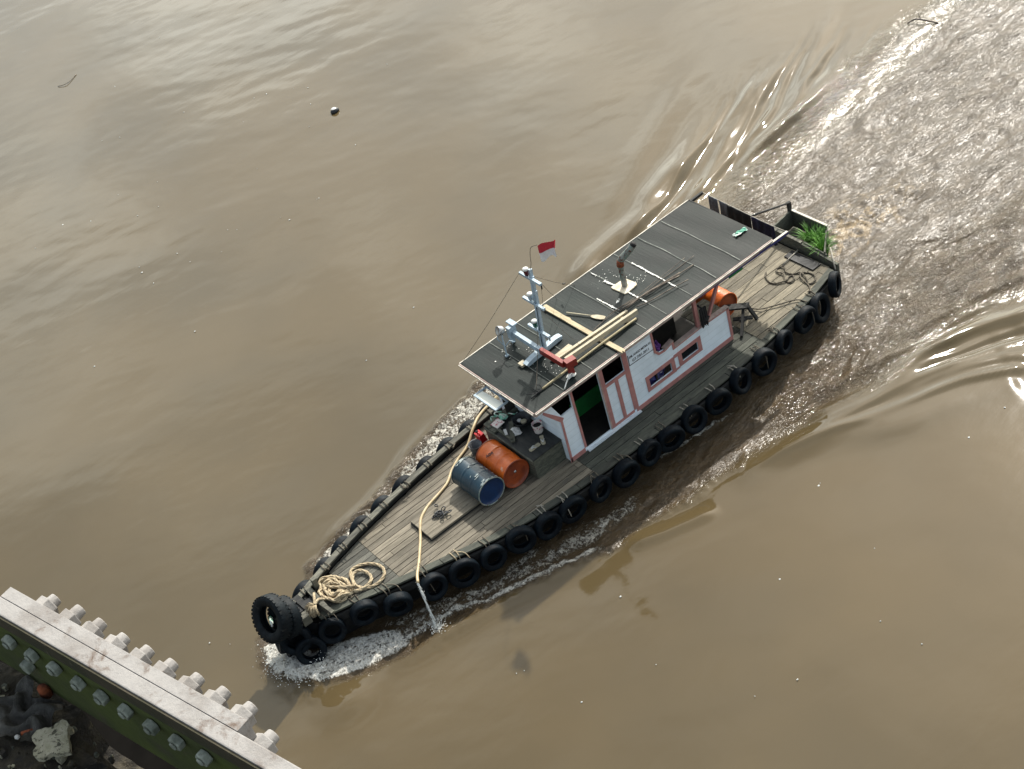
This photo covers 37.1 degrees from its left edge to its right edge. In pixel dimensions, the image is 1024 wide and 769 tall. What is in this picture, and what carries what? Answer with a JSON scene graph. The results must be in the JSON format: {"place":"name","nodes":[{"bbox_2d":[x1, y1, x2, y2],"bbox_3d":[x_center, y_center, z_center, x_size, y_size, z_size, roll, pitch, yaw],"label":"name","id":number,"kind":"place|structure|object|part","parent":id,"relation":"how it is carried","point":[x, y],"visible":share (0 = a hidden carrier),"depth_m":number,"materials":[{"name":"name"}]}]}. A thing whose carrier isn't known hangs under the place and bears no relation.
{"place":"outdoors","nodes":[
{"label":"outdoors","id":0,"kind":"place"},
{"bbox_2d":[0,660,177,768],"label":"concrete ledge","id":1,"kind":"object","parent":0,"point":[127,753],"visible":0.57,"depth_m":3.58,"materials":[{"name":"grey concrete"}]},
{"bbox_2d":[21,728,32,735],"bbox_3d":[-1.109,0.796,3.495,0.034,0.017,0.011,-11,40,7],"label":"rusty nail","id":2,"kind":"object","parent":1,"relation":"on","point":[25,731],"visible":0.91,"depth_m":3.49,"materials":[{"name":"brown metal"}]},
{"bbox_2d":[0,674,64,741],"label":"crumpled sheet","id":3,"kind":"object","parent":1,"relation":"on","point":[21,709],"visible":0.99,"depth_m":3.53,"materials":[{"name":"plastic"}]},
{"bbox_2d":[32,719,71,761],"bbox_3d":[-1.040,0.808,3.446,0.089,0.014,0.100,-19,40,-2],"label":"concrete flake","id":4,"kind":"object","parent":1,"relation":"on","point":[52,741],"visible":1,"depth_m":3.44,"materials":[{"name":"grey concrete"}]},
{"bbox_2d":[0,683,114,768],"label":"ledge grit","id":5,"kind":"object","parent":1,"relation":"on","point":[71,764],"visible":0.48,"depth_m":3.46,"materials":[{"name":"gravel"}]},
{"bbox_2d":[0,587,300,768],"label":"bridge girder","id":6,"kind":"object","parent":1,"relation":"on","point":[158,709],"visible":1,"depth_m":3.23,"materials":[{"name":"green metal"}]},
{"bbox_2d":[37,683,52,698],"bbox_3d":[-1.090,0.713,3.561,0.031,0.045,0.039,-36,43,-21],"label":"rusty nut","id":7,"kind":"object","parent":6,"relation":"attached to","point":[44,690],"visible":1,"depth_m":3.55,"materials":[{"name":"brown metal"}]},
{"bbox_2d":[0,0,1023,768],"bbox_3d":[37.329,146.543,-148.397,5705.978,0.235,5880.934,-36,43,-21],"label":"water","id":8,"kind":"structure","parent":0,"point":[214,444],"depth_m":33.15,"materials":[{"name":"brown liquid"}]},
{"bbox_2d":[257,643,332,685],"bbox_3d":[-4.019,4.949,27.312,1.727,0.334,0.988,8,46,27],"label":"bow spray","id":9,"kind":"object","parent":8,"relation":"on","point":[291,669],"visible":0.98,"depth_m":27.20,"materials":[{"name":"white liquid"}]},
{"bbox_2d":[330,107,338,113],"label":"float","id":10,"kind":"object","parent":8,"relation":"on","point":[334,110],"visible":1,"depth_m":42.24,"materials":[{"name":"white plastic"}]},
{"bbox_2d":[416,583,450,634],"bbox_3d":[-1.459,4.048,27.221,0.654,0.827,0.568,8,46,28],"label":"water spout","id":11,"kind":"object","parent":8,"relation":"on","point":[424,598],"visible":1,"depth_m":27.33,"materials":[{"name":"white liquid"}]},
{"bbox_2d":[62,86,1005,702],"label":"foam flecks","id":12,"kind":"object","parent":8,"relation":"on","point":[366,360],"visible":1,"depth_m":28.12,"materials":[{"name":"white liquid"}]},
{"bbox_2d":[275,191,839,656],"bbox_3d":[1.046,0.136,29.029,14.064,3.928,3.231,-36,43,-21],"label":"river boat","id":13,"kind":"object","parent":8,"relation":"on","point":[601,409],"visible":0.93,"depth_m":28.97,"materials":[{"name":"black paint"}]},
{"bbox_2d":[251,593,292,643],"bbox_3d":[-4.257,4.145,27.034,0.637,0.873,0.897,-36,43,-21],"label":"truck tyre","id":14,"kind":"object","parent":13,"relation":"on","point":[264,629],"visible":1,"depth_m":26.90,"materials":[{"name":"rubber"}]},
{"bbox_2d":[269,616,273,626],"bbox_3d":[-4.277,4.225,27.125,0.072,0.134,0.308,-23,40,-6],"label":"bottle","id":15,"kind":"object","parent":14,"relation":"in","point":[271,622],"visible":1,"depth_m":27.10,"materials":[{"name":"green plastic"}]},
{"bbox_2d":[270,625,289,653],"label":"tyre fender","id":16,"kind":"object","parent":13,"relation":"attached to","point":[279,649],"visible":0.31,"depth_m":27.40,"materials":[{"name":"rubber"}]},
{"bbox_2d":[267,595,302,639],"bbox_3d":[-4.045,4.151,27.184,0.527,0.776,0.793,-36,43,-21],"label":"truck tyre","id":17,"kind":"object","parent":13,"relation":"on","point":[296,617],"visible":0.55,"depth_m":26.97,"materials":[{"name":"rubber"}]},
{"bbox_2d":[279,624,311,654],"bbox_3d":[-3.871,4.554,27.271,0.600,0.598,0.317,-17,40,0],"label":"tyre fender","id":18,"kind":"object","parent":13,"relation":"hanging from","point":[305,633],"visible":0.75,"depth_m":27.22,"materials":[{"name":"rubber"}]},
{"bbox_2d":[292,580,308,597],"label":"tyre fender","id":19,"kind":"object","parent":13,"relation":"attached to","point":[300,586],"visible":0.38,"depth_m":27.72,"materials":[{"name":"rubber"}]},
{"bbox_2d":[295,634,326,664],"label":"tyre fender","id":20,"kind":"object","parent":13,"relation":"hanging from","point":[301,644],"visible":1,"depth_m":27.29,"materials":[{"name":"rubber"}]},
{"bbox_2d":[303,592,325,616],"bbox_3d":[-3.542,3.926,27.241,0.327,0.197,0.537,-4,42,15],"label":"frayed rope","id":21,"kind":"object","parent":13,"relation":"on","point":[312,609],"visible":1,"depth_m":27.14,"materials":[{"name":"fabric"}]},
{"bbox_2d":[313,557,330,574],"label":"tyre fender","id":22,"kind":"object","parent":13,"relation":"attached to","point":[320,563],"visible":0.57,"depth_m":28.07,"materials":[{"name":"rubber"}]},
{"bbox_2d":[317,609,346,643],"bbox_3d":[-3.231,4.374,27.328,0.506,0.595,0.422,2,44,22],"label":"tyre fender","id":23,"kind":"object","parent":13,"relation":"attached to","point":[339,635],"visible":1,"depth_m":27.27,"materials":[{"name":"rubber"}]},
{"bbox_2d":[330,536,347,554],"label":"tyre fender","id":24,"kind":"object","parent":13,"relation":"attached to","point":[338,542],"visible":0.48,"depth_m":28.32,"materials":[{"name":"rubber"}]},
{"bbox_2d":[317,562,385,602],"bbox_3d":[-2.910,3.550,27.632,1.283,0.201,0.721,-23,40,-6],"label":"rope coil","id":25,"kind":"object","parent":13,"relation":"on","point":[343,592],"visible":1,"depth_m":27.53,"materials":[{"name":"fabric"}]},
{"bbox_2d":[349,515,367,534],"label":"tyre fender","id":26,"kind":"object","parent":13,"relation":"attached to","point":[357,521],"visible":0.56,"depth_m":28.59,"materials":[{"name":"rubber"}]},
{"bbox_2d":[348,594,378,625],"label":"tyre fender","id":27,"kind":"object","parent":13,"relation":"attached to","point":[370,617],"visible":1,"depth_m":27.28,"materials":[{"name":"rubber"}]},
{"bbox_2d":[370,495,388,513],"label":"tyre fender","id":28,"kind":"object","parent":13,"relation":"attached to","point":[378,501],"visible":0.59,"depth_m":28.89,"materials":[{"name":"rubber"}]},
{"bbox_2d":[377,583,412,616],"bbox_3d":[-2.068,3.875,27.474,0.553,0.595,0.457,-17,40,1],"label":"tyre fender","id":29,"kind":"object","parent":13,"relation":"attached to","point":[390,600],"visible":1,"depth_m":27.33,"materials":[{"name":"rubber"}]},
{"bbox_2d":[391,475,409,493],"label":"tyre fender","id":30,"kind":"object","parent":13,"relation":"attached to","point":[400,480],"visible":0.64,"depth_m":29.14,"materials":[{"name":"rubber"}]},
{"bbox_2d":[415,455,431,470],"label":"tyre fender","id":31,"kind":"object","parent":13,"relation":"attached to","point":[423,460],"visible":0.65,"depth_m":29.46,"materials":[{"name":"rubber"}]},
{"bbox_2d":[416,563,447,600],"bbox_3d":[-1.496,3.575,27.571,0.538,0.577,0.529,-36,43,-21],"label":"tyre fender","id":32,"kind":"object","parent":13,"relation":"attached to","point":[427,580],"visible":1,"depth_m":27.43,"materials":[{"name":"rubber"}]},
{"bbox_2d":[432,504,451,518],"bbox_3d":[-1.343,2.388,28.324,0.415,0.112,0.307,18,52,35],"label":"chain heap","id":33,"kind":"object","parent":13,"relation":"on","point":[440,512],"visible":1,"depth_m":28.30,"materials":[{"name":"black metal"}]},
{"bbox_2d":[436,437,454,452],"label":"tyre fender","id":34,"kind":"object","parent":13,"relation":"attached to","point":[444,441],"visible":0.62,"depth_m":29.70,"materials":[{"name":"rubber"}]},
{"bbox_2d":[416,395,497,582],"bbox_3d":[-1.177,1.838,28.870,0.569,0.271,4.795,3,44,23],"label":"water hose","id":35,"kind":"object","parent":13,"relation":"on","point":[442,490],"visible":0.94,"depth_m":28.82,"materials":[{"name":"beige rubber"}]},
{"bbox_2d":[448,549,480,587],"bbox_3d":[-0.920,3.366,27.667,0.607,0.633,0.484,-36,43,-21],"label":"tyre fender","id":36,"kind":"object","parent":13,"relation":"attached to","point":[457,566],"visible":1,"depth_m":27.54,"materials":[{"name":"rubber"}]},
{"bbox_2d":[458,419,475,433],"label":"tyre fender","id":37,"kind":"object","parent":13,"relation":"attached to","point":[465,424],"visible":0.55,"depth_m":29.96,"materials":[{"name":"rubber"}]},
{"bbox_2d":[468,439,481,454],"bbox_3d":[-0.696,1.221,29.433,0.276,0.215,0.273,-36,43,-21],"label":"bucket","id":38,"kind":"object","parent":13,"relation":"on","point":[474,445],"visible":0.8,"depth_m":29.46,"materials":[{"name":"grey plastic"}]},
{"bbox_2d":[451,456,504,505],"bbox_3d":[-0.637,1.798,28.448,0.604,0.604,0.882,-36,43,-21],"label":"oil drum","id":39,"kind":"object","parent":13,"relation":"on","point":[482,484],"visible":1,"depth_m":28.24,"materials":[{"name":"blue paint"}]},
{"bbox_2d":[474,429,487,443],"bbox_3d":[-0.585,1.030,29.478,0.176,0.400,0.200,-36,43,-21],"label":"jerrycan","id":40,"kind":"object","parent":13,"relation":"on","point":[480,435],"visible":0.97,"depth_m":29.38,"materials":[{"name":"red plastic"}]},
{"bbox_2d":[478,404,491,414],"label":"tyre fender","id":41,"kind":"object","parent":13,"relation":"attached to","point":[485,410],"visible":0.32,"depth_m":30.18,"materials":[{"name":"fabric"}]},
{"bbox_3d":[-0.337,0.172,28.265,0.496,0.140,0.762,-36,43,-21],"label":"awning window","id":42,"kind":"part","parent":13,"relation":"part of","materials":[{"name":"blue paint"}]},
{"bbox_2d":[477,536,506,570],"bbox_3d":[-0.401,3.087,27.749,0.528,0.570,0.431,-36,43,-21],"label":"tyre fender","id":43,"kind":"object","parent":13,"relation":"attached to","point":[488,551],"visible":1,"depth_m":27.62,"materials":[{"name":"rubber"}]},
{"bbox_2d":[491,418,503,428],"bbox_3d":[-0.278,0.742,29.120,0.201,0.018,0.212,24,55,38],"label":"paper packet","id":44,"kind":"object","parent":13,"relation":"on","point":[497,423],"visible":1,"depth_m":29.10},
{"bbox_2d":[476,439,528,487],"bbox_3d":[-0.183,1.482,28.667,0.604,0.613,0.882,-36,43,-21],"label":"oil drum","id":45,"kind":"object","parent":13,"relation":"on","point":[510,468],"visible":0.91,"depth_m":28.46,"materials":[{"name":"orange paint"}]},
{"bbox_2d":[490,411,517,420],"bbox_3d":[-0.155,0.582,29.211,0.524,0.082,0.252,-6,41,14],"label":"knotted bag","id":46,"kind":"object","parent":13,"relation":"on","point":[502,416],"visible":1,"depth_m":29.21,"materials":[{"name":"green plastic"}]},
{"bbox_2d":[495,326,514,357],"bbox_3d":[-0.131,-0.824,28.533,0.223,0.637,0.349,-36,43,-21],"label":"searchlight","id":47,"kind":"object","parent":13,"relation":"on","point":[499,330],"visible":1,"depth_m":28.46,"materials":[{"name":"blue paint"}]},
{"bbox_2d":[511,427,521,435],"bbox_3d":[0.072,0.867,28.880,0.186,0.081,0.284,-36,43,-21],"label":"folded bag","id":48,"kind":"object","parent":13,"relation":"on","point":[516,431],"visible":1,"depth_m":28.84,"materials":[{"name":"white plastic"}]},
{"bbox_2d":[462,240,577,388],"bbox_3d":[0.486,-1.722,27.729,2.835,2.722,2.234,-36,43,-21],"label":"signal mast","id":49,"kind":"object","parent":13,"relation":"on","point":[546,251],"visible":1,"depth_m":28.04,"materials":[{"name":"white metal"}]},
{"bbox_2d":[505,523,536,553],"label":"tyre fender","id":50,"kind":"object","parent":13,"relation":"attached to","point":[527,545],"visible":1,"depth_m":27.68,"materials":[{"name":"rubber"}]},
{"bbox_2d":[512,411,530,426],"bbox_3d":[0.193,0.686,28.988,0.384,0.130,0.384,-36,43,-21],"label":"basin","id":51,"kind":"object","parent":13,"relation":"on","point":[521,415],"visible":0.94,"depth_m":29.05,"materials":[{"name":"black metal"}]},
{"bbox_2d":[520,419,526,424],"bbox_3d":[0.225,0.710,28.957,0.120,0.070,0.117,-36,43,-21],"label":"bowl","id":52,"kind":"object","parent":51,"relation":"in","point":[523,421],"visible":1,"depth_m":28.93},
{"bbox_2d":[526,384,543,398],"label":"forked branch","id":53,"kind":"object","parent":13,"relation":"on","point":[539,391],"visible":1,"depth_m":27.68,"materials":[{"name":"black wood"}]},
{"bbox_2d":[529,443,540,451],"bbox_3d":[0.415,1.159,28.444,0.249,0.055,0.094,-36,43,-21],"label":"sandal","id":54,"kind":"object","parent":13,"relation":"on","point":[533,447],"visible":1,"depth_m":28.43,"materials":[{"name":"white plastic"}]},
{"bbox_2d":[531,419,542,433],"bbox_3d":[0.485,0.807,28.690,0.216,0.211,0.216,-36,43,-21],"label":"paint bucket","id":55,"kind":"object","parent":13,"relation":"on","point":[536,425],"visible":1,"depth_m":28.67,"materials":[{"name":"plastic"}]},
{"bbox_2d":[539,435,545,444],"bbox_3d":[0.567,1.028,28.538,0.092,0.055,0.248,-17,40,1],"label":"sandal","id":56,"kind":"object","parent":13,"relation":"on","point":[542,439],"visible":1,"depth_m":28.51,"materials":[{"name":"white plastic"}]},
{"bbox_2d":[534,504,562,540],"bbox_3d":[0.591,2.533,28.006,0.572,0.586,0.436,-36,43,-21],"label":"tyre fender","id":57,"kind":"object","parent":13,"relation":"attached to","point":[553,531],"visible":1,"depth_m":27.85,"materials":[{"name":"rubber"}]},
{"bbox_2d":[555,344,571,355],"bbox_3d":[0.916,-0.588,28.337,0.502,0.035,0.110,-39,45,-24],"label":"short board","id":58,"kind":"object","parent":13,"relation":"on","point":[565,348],"visible":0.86,"depth_m":28.37,"materials":[{"name":"beige wood"}]},
{"bbox_2d":[556,491,586,523],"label":"tyre fender","id":59,"kind":"object","parent":13,"relation":"attached to","point":[568,503],"visible":1,"depth_m":28.00,"materials":[{"name":"rubber"}]},
{"bbox_2d":[543,304,624,353],"bbox_3d":[1.333,-1.053,28.737,0.123,0.030,2.351,-36,43,-21],"label":"cross plank","id":60,"kind":"object","parent":13,"relation":"on","point":[556,313],"visible":0.97,"depth_m":28.81,"materials":[{"name":"beige wood"}]},
{"bbox_2d":[564,309,637,358],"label":"timber beam","id":61,"kind":"structure","parent":60,"relation":"on","point":[604,333],"depth_m":28.30,"materials":[{"name":"beige wood"}]},
{"bbox_2d":[566,312,605,319],"bbox_3d":[1.401,-1.320,28.994,0.821,0.029,0.112,10,47,29],"label":"paddle","id":62,"kind":"object","parent":13,"relation":"on","point":[600,317],"visible":1,"depth_m":28.91,"materials":[{"name":"beige wood"}]},
{"bbox_2d":[542,317,636,388],"bbox_3d":[1.429,-0.582,28.124,2.361,0.080,0.065,-36,43,-21],"label":"bamboo pole","id":63,"kind":"object","parent":13,"relation":"on","point":[590,352],"visible":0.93,"depth_m":28.14,"materials":[{"name":"beige wood"}]},
{"bbox_2d":[558,310,627,357],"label":"timber beam","id":64,"kind":"structure","parent":13,"relation":"on","point":[591,335],"depth_m":28.45,"materials":[{"name":"beige wood"}]},
{"bbox_2d":[588,471,611,502],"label":"tyre fender","id":65,"kind":"object","parent":13,"relation":"attached to","point":[596,483],"visible":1,"depth_m":28.16,"materials":[{"name":"rubber"}]},
{"bbox_2d":[592,298,636,331],"bbox_3d":[1.988,-1.372,28.856,1.353,0.028,0.105,-35,43,-20],"label":"dry twig","id":66,"kind":"object","parent":13,"relation":"on","point":[609,315],"visible":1,"depth_m":28.80,"materials":[{"name":"brown wood"}]},
{"bbox_2d":[611,453,640,488],"bbox_3d":[2.077,1.620,28.535,0.593,0.593,0.408,-36,43,-21],"label":"tyre fender","id":67,"kind":"object","parent":13,"relation":"attached to","point":[621,467],"visible":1,"depth_m":28.38,"materials":[{"name":"rubber"}]},
{"bbox_2d":[608,257,684,314],"bbox_3d":[2.601,-1.871,29.140,2.031,0.028,0.079,-36,43,-21],"label":"dry twig","id":68,"kind":"object","parent":13,"relation":"on","point":[647,287],"visible":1,"depth_m":29.12,"materials":[{"name":"brown wood"}]},
{"bbox_2d":[633,438,661,466],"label":"tyre fender","id":69,"kind":"object","parent":13,"relation":"attached to","point":[655,455],"visible":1,"depth_m":28.55,"materials":[{"name":"rubber"}]},
{"bbox_2d":[623,272,679,308],"bbox_3d":[2.656,-1.798,29.067,1.386,0.040,0.033,-32,42,-17],"label":"dry twig","id":70,"kind":"object","parent":13,"relation":"on","point":[651,289],"visible":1,"depth_m":29.11,"materials":[{"name":"brown wood"}]},
{"bbox_2d":[626,275,679,307],"bbox_3d":[2.673,-1.783,29.017,1.260,0.040,0.072,-31,42,-16],"label":"dry twig","id":71,"kind":"object","parent":13,"relation":"on","point":[652,290],"visible":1,"depth_m":29.01,"materials":[{"name":"brown wood"}]},
{"bbox_2d":[618,257,691,311],"bbox_3d":[2.777,-1.930,29.209,2.011,0.028,0.046,-36,43,-21],"label":"dry twig","id":72,"kind":"object","parent":13,"relation":"on","point":[664,277],"visible":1,"depth_m":29.31,"materials":[{"name":"brown wood"}]},
{"bbox_2d":[649,368,664,384],"bbox_3d":[2.700,-0.220,29.433,0.633,0.298,0.323,-36,43,-21],"label":"blue tarpaulin","id":73,"kind":"object","parent":13,"relation":"on","point":[660,374],"visible":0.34,"depth_m":29.38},
{"bbox_2d":[654,340,660,351],"bbox_3d":[2.733,-0.734,29.034,0.170,0.267,0.182,7,46,26],"label":"purple cloth","id":74,"kind":"object","parent":13,"relation":"on","point":[657,346],"visible":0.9,"depth_m":29.00,"materials":[{"name":"purple fabric"}]},
{"bbox_2d":[622,264,693,306],"bbox_3d":[2.768,-1.860,29.129,1.787,0.035,0.076,-31,42,-15],"label":"dry twig","id":75,"kind":"object","parent":13,"relation":"on","point":[660,286],"visible":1,"depth_m":29.11,"materials":[{"name":"brown wood"}]},
{"bbox_2d":[636,279,688,306],"bbox_3d":[2.859,-1.724,28.913,1.166,0.035,0.034,-28,41,-12],"label":"dry twig","id":76,"kind":"object","parent":13,"relation":"on","point":[662,293],"visible":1,"depth_m":28.91,"materials":[{"name":"brown wood"}]},
{"bbox_2d":[655,421,685,452],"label":"tyre fender","id":77,"kind":"object","parent":13,"relation":"attached to","point":[668,431],"visible":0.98,"depth_m":28.74,"materials":[{"name":"rubber"}]},
{"bbox_2d":[679,404,707,433],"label":"tyre fender","id":78,"kind":"object","parent":13,"relation":"attached to","point":[699,425],"visible":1,"depth_m":28.96,"materials":[{"name":"rubber"}]},
{"bbox_2d":[697,305,709,328],"bbox_3d":[3.697,-1.337,29.253,0.232,0.560,0.098,-27,41,-10],"label":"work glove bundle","id":79,"kind":"object","parent":13,"relation":"hanging from","point":[704,317],"visible":1,"depth_m":29.23,"materials":[{"name":"black fabric"}]},
{"bbox_2d":[708,196,719,213],"bbox_3d":[4.164,-3.584,31.278,0.067,0.616,0.260,-36,43,-21],"label":"grey cloth","id":80,"kind":"object","parent":13,"relation":"hanging from","point":[713,203],"visible":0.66,"depth_m":31.20,"materials":[{"name":"grey fabric"}]},
{"bbox_2d":[696,286,736,314],"bbox_3d":[4.120,-1.704,30.754,0.564,0.564,0.632,-36,43,-21],"label":"oil drum","id":81,"kind":"object","parent":13,"relation":"on","point":[724,297],"visible":0.31,"depth_m":30.53,"materials":[{"name":"orange paint"}]},
{"bbox_2d":[704,384,731,414],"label":"tyre fender","id":82,"kind":"object","parent":13,"relation":"attached to","point":[713,396],"visible":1,"depth_m":29.19,"materials":[{"name":"rubber"}]},
{"bbox_2d":[719,201,727,216],"bbox_3d":[4.322,-3.495,31.106,0.066,0.559,0.200,-36,43,-21],"label":"pale cloth","id":83,"kind":"object","parent":13,"relation":"hanging from","point":[723,208],"visible":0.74,"depth_m":31.02,"materials":[{"name":"grey fabric"}]},
{"bbox_2d":[729,267,742,278],"bbox_3d":[4.284,-2.151,29.233,0.350,0.070,0.030,-35,43,-19],"label":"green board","id":84,"kind":"object","parent":13,"relation":"attached to","point":[735,273],"visible":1,"depth_m":29.23,"materials":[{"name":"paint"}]},
{"bbox_2d":[726,205,751,227],"bbox_3d":[4.621,-3.253,30.842,0.067,0.672,0.680,-36,43,-21],"label":"dark cloth","id":85,"kind":"object","parent":13,"relation":"hanging from","point":[739,216],"visible":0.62,"depth_m":30.72,"materials":[{"name":"black fabric"}]},
{"bbox_2d":[727,365,751,394],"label":"tyre fender","id":86,"kind":"object","parent":13,"relation":"attached to","point":[745,386],"visible":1,"depth_m":29.43,"materials":[{"name":"rubber"}]},
{"bbox_2d":[732,227,747,235],"bbox_3d":[4.455,-2.981,29.788,0.327,0.036,0.125,-34,43,-18],"label":"crumpled wrapper","id":87,"kind":"object","parent":13,"relation":"on","point":[743,229],"visible":1,"depth_m":29.79,"materials":[{"name":"green plastic"}]},
{"bbox_2d":[723,302,758,336],"bbox_3d":[4.522,-1.347,30.379,0.647,0.357,0.728,-36,43,-21],"label":"wooden trestle","id":88,"kind":"object","parent":13,"relation":"on","point":[742,307],"visible":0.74,"depth_m":30.35,"materials":[{"name":"grey wood"}]},
{"bbox_2d":[750,344,776,375],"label":"tyre fender","id":89,"kind":"object","parent":13,"relation":"attached to","point":[759,354],"visible":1,"depth_m":29.71,"materials":[{"name":"rubber"}]},
{"bbox_2d":[751,217,777,245],"bbox_3d":[5.014,-3.034,30.311,0.067,0.504,0.620,-36,43,-21],"label":"navy cloth","id":90,"kind":"object","parent":13,"relation":"hanging from","point":[763,227],"visible":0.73,"depth_m":30.25,"materials":[{"name":"fabric"}]},
{"bbox_2d":[767,327,792,355],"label":"tyre fender","id":91,"kind":"object","parent":13,"relation":"attached to","point":[781,349],"visible":1,"depth_m":30.01,"materials":[{"name":"rubber"}]},
{"bbox_2d":[752,299,807,311],"bbox_3d":[5.319,-1.604,30.496,1.160,0.183,0.164,-15,40,3],"label":"tether rope","id":92,"kind":"object","parent":13,"relation":"attached to","point":[765,308],"visible":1,"depth_m":30.56,"materials":[{"name":"beige fabric"}]},
{"bbox_2d":[764,266,815,289],"bbox_3d":[5.701,-2.178,31.126,1.199,0.063,0.577,17,51,34],"label":"mooring rope","id":93,"kind":"object","parent":13,"relation":"on","point":[793,276],"visible":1,"depth_m":31.12,"materials":[{"name":"grey fabric"}]},
{"bbox_2d":[792,304,815,333],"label":"tyre fender","id":94,"kind":"object","parent":13,"relation":"attached to","point":[808,324],"visible":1,"depth_m":30.28,"materials":[{"name":"rubber"}]},
{"bbox_2d":[789,222,841,260],"bbox_3d":[6.308,-3.013,31.592,0.933,0.567,1.360,-15,40,3],"label":"grass clump","id":95,"kind":"object","parent":13,"relation":"on","point":[817,240],"visible":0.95,"depth_m":31.67,"materials":[{"name":"green plant"}]},
{"bbox_2d":[805,290,830,323],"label":"tyre fender","id":96,"kind":"object","parent":13,"relation":"attached to","point":[823,300],"visible":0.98,"depth_m":30.60,"materials":[{"name":"rubber"}]},
{"bbox_2d":[828,271,841,297],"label":"tyre fender","id":97,"kind":"object","parent":13,"relation":"attached to","point":[834,288],"visible":1,"depth_m":30.74,"materials":[{"name":"rubber"}]},
{"bbox_2d":[907,13,938,23],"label":"drifting branch","id":98,"kind":"object","parent":8,"relation":"on","point":[919,18],"visible":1,"depth_m":38.52,"materials":[{"name":"wood"}]}
]}

